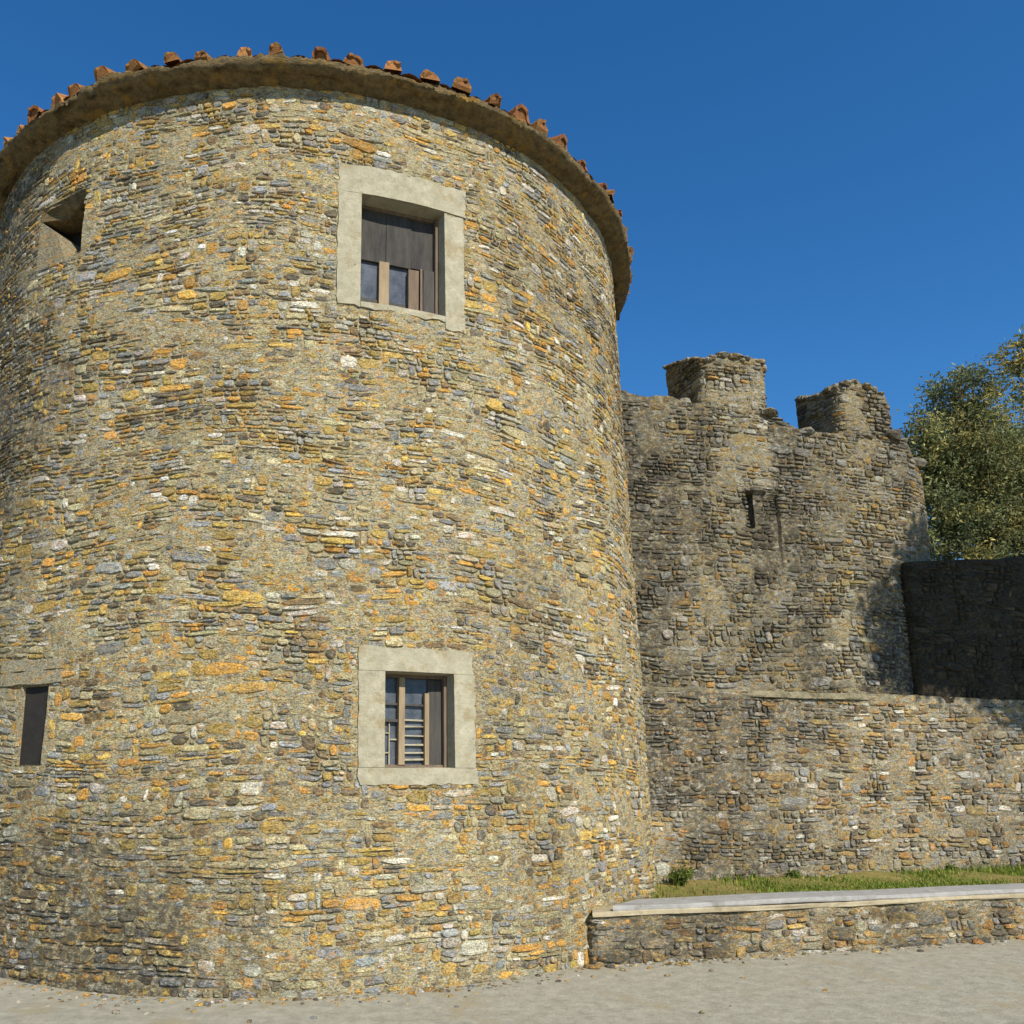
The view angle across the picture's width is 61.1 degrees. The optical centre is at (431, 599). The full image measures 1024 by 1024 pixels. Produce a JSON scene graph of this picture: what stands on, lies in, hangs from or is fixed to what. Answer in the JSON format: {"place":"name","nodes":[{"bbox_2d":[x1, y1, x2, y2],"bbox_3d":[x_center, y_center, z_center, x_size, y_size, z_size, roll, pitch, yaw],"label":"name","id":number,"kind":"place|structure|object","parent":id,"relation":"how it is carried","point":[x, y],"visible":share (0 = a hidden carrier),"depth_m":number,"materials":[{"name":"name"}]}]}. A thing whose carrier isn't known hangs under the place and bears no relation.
{"place":"outdoors","nodes":[
{"label":"outdoors","id":0,"kind":"place"},
{"bbox_2d":[0,939,1023,1023],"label":"road","id":1,"kind":"structure","parent":0,"point":[931,985],"depth_m":6.36,"materials":[{"name":"beige sand"}]},
{"bbox_2d":[583,964,600,968],"bbox_3d":[1.380,3.157,7.401,0.152,0.051,0.084,-5,-13,24],"label":"loose stone","id":2,"kind":"object","parent":1,"relation":"on","point":[590,966],"visible":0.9,"depth_m":7.38,"materials":[{"name":"brown stone"}]},
{"bbox_2d":[972,938,983,943],"bbox_3d":[5.392,3.383,8.505,0.119,0.080,0.088,0,-12,0],"label":"loose stone","id":3,"kind":"object","parent":1,"relation":"on","point":[977,941],"visible":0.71,"depth_m":8.48,"materials":[{"name":"orange stone"}]},
{"bbox_2d":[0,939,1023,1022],"bbox_3d":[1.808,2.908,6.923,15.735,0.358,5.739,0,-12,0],"label":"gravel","id":4,"kind":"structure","parent":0,"point":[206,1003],"depth_m":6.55,"materials":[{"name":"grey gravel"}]},
{"bbox_2d":[0,0,1023,560],"label":"sky","id":5,"kind":"structure","parent":0,"point":[827,193],"materials":[{"name":"blue"}]},
{"bbox_2d":[618,860,1023,903],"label":"grass","id":6,"kind":"structure","parent":0,"point":[1017,870],"depth_m":9.72,"materials":[{"name":"green plant"}]},
{"bbox_2d":[667,861,697,885],"bbox_3d":[2.759,3.023,9.457,0.326,0.290,0.327,-4,-12,17],"label":"weed","id":7,"kind":"object","parent":6,"relation":"on","point":[684,877],"visible":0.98,"depth_m":9.44,"materials":[{"name":"green plant"}]},
{"bbox_2d":[784,869,802,877],"bbox_3d":[4.189,3.198,9.977,0.223,0.166,0.180,-6,-13,28],"label":"weed","id":8,"kind":"object","parent":6,"relation":"on","point":[793,873],"visible":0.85,"depth_m":9.94,"materials":[{"name":"green plant"}]},
{"bbox_2d":[642,691,1023,882],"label":"retaining wall","id":9,"kind":"structure","parent":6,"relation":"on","point":[744,785],"depth_m":10.38,"materials":[{"name":"grey stone"}]},
{"bbox_2d":[621,351,931,699],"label":"castle wall","id":10,"kind":"structure","parent":9,"relation":"on","point":[772,551],"depth_m":11.02,"materials":[{"name":"grey stone"}]},
{"bbox_2d":[899,557,1023,707],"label":"boundary wall","id":11,"kind":"structure","parent":9,"relation":"on","point":[964,619],"depth_m":11.43,"materials":[{"name":"grey stone"}]},
{"bbox_2d":[944,863,957,870],"bbox_3d":[6.353,3.311,10.545,0.201,0.176,0.184,0,-12,0],"label":"weed","id":12,"kind":"object","parent":6,"relation":"on","point":[951,867],"visible":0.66,"depth_m":10.53,"materials":[{"name":"green plant"}]},
{"bbox_3d":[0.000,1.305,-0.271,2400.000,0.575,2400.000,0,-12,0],"label":"ground","id":13,"kind":"structure","parent":0,"visible":0},
{"bbox_2d":[0,42,655,998],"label":"round tower","id":14,"kind":"structure","parent":13,"relation":"on","point":[320,668],"depth_m":7.57,"materials":[{"name":"stone"}]},
{"bbox_2d":[0,657,63,767],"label":"slit window","id":15,"kind":"structure","parent":14,"relation":"in","point":[31,729],"depth_m":7.30,"materials":[{"name":"beige stone"}]},
{"bbox_2d":[336,161,465,334],"bbox_3d":[-0.315,-3.267,8.258,1.284,1.568,0.478,4,-12,-19],"label":"window","id":16,"kind":"structure","parent":14,"relation":"in","point":[408,258],"depth_m":8.19,"materials":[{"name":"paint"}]},
{"bbox_2d":[357,645,478,785],"bbox_3d":[-0.161,0.994,7.310,1.062,1.141,0.447,4,-13,-20],"label":"window","id":17,"kind":"structure","parent":14,"relation":"in","point":[428,737],"depth_m":7.23,"materials":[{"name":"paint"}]},
{"bbox_2d":[586,883,1023,965],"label":"parapet wall","id":18,"kind":"structure","parent":13,"relation":"on","point":[674,929],"depth_m":8.13,"materials":[{"name":"stone"}]},
{"bbox_2d":[892,354,1023,560],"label":"tree","id":19,"kind":"object","parent":13,"relation":"on","point":[973,478],"visible":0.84,"depth_m":13.84,"materials":[{"name":"green plant"}]},
{"bbox_2d":[975,324,1023,425],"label":"tree","id":20,"kind":"object","parent":13,"relation":"on","point":[1018,362],"visible":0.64,"depth_m":15.63,"materials":[{"name":"green plant"}]}
]}

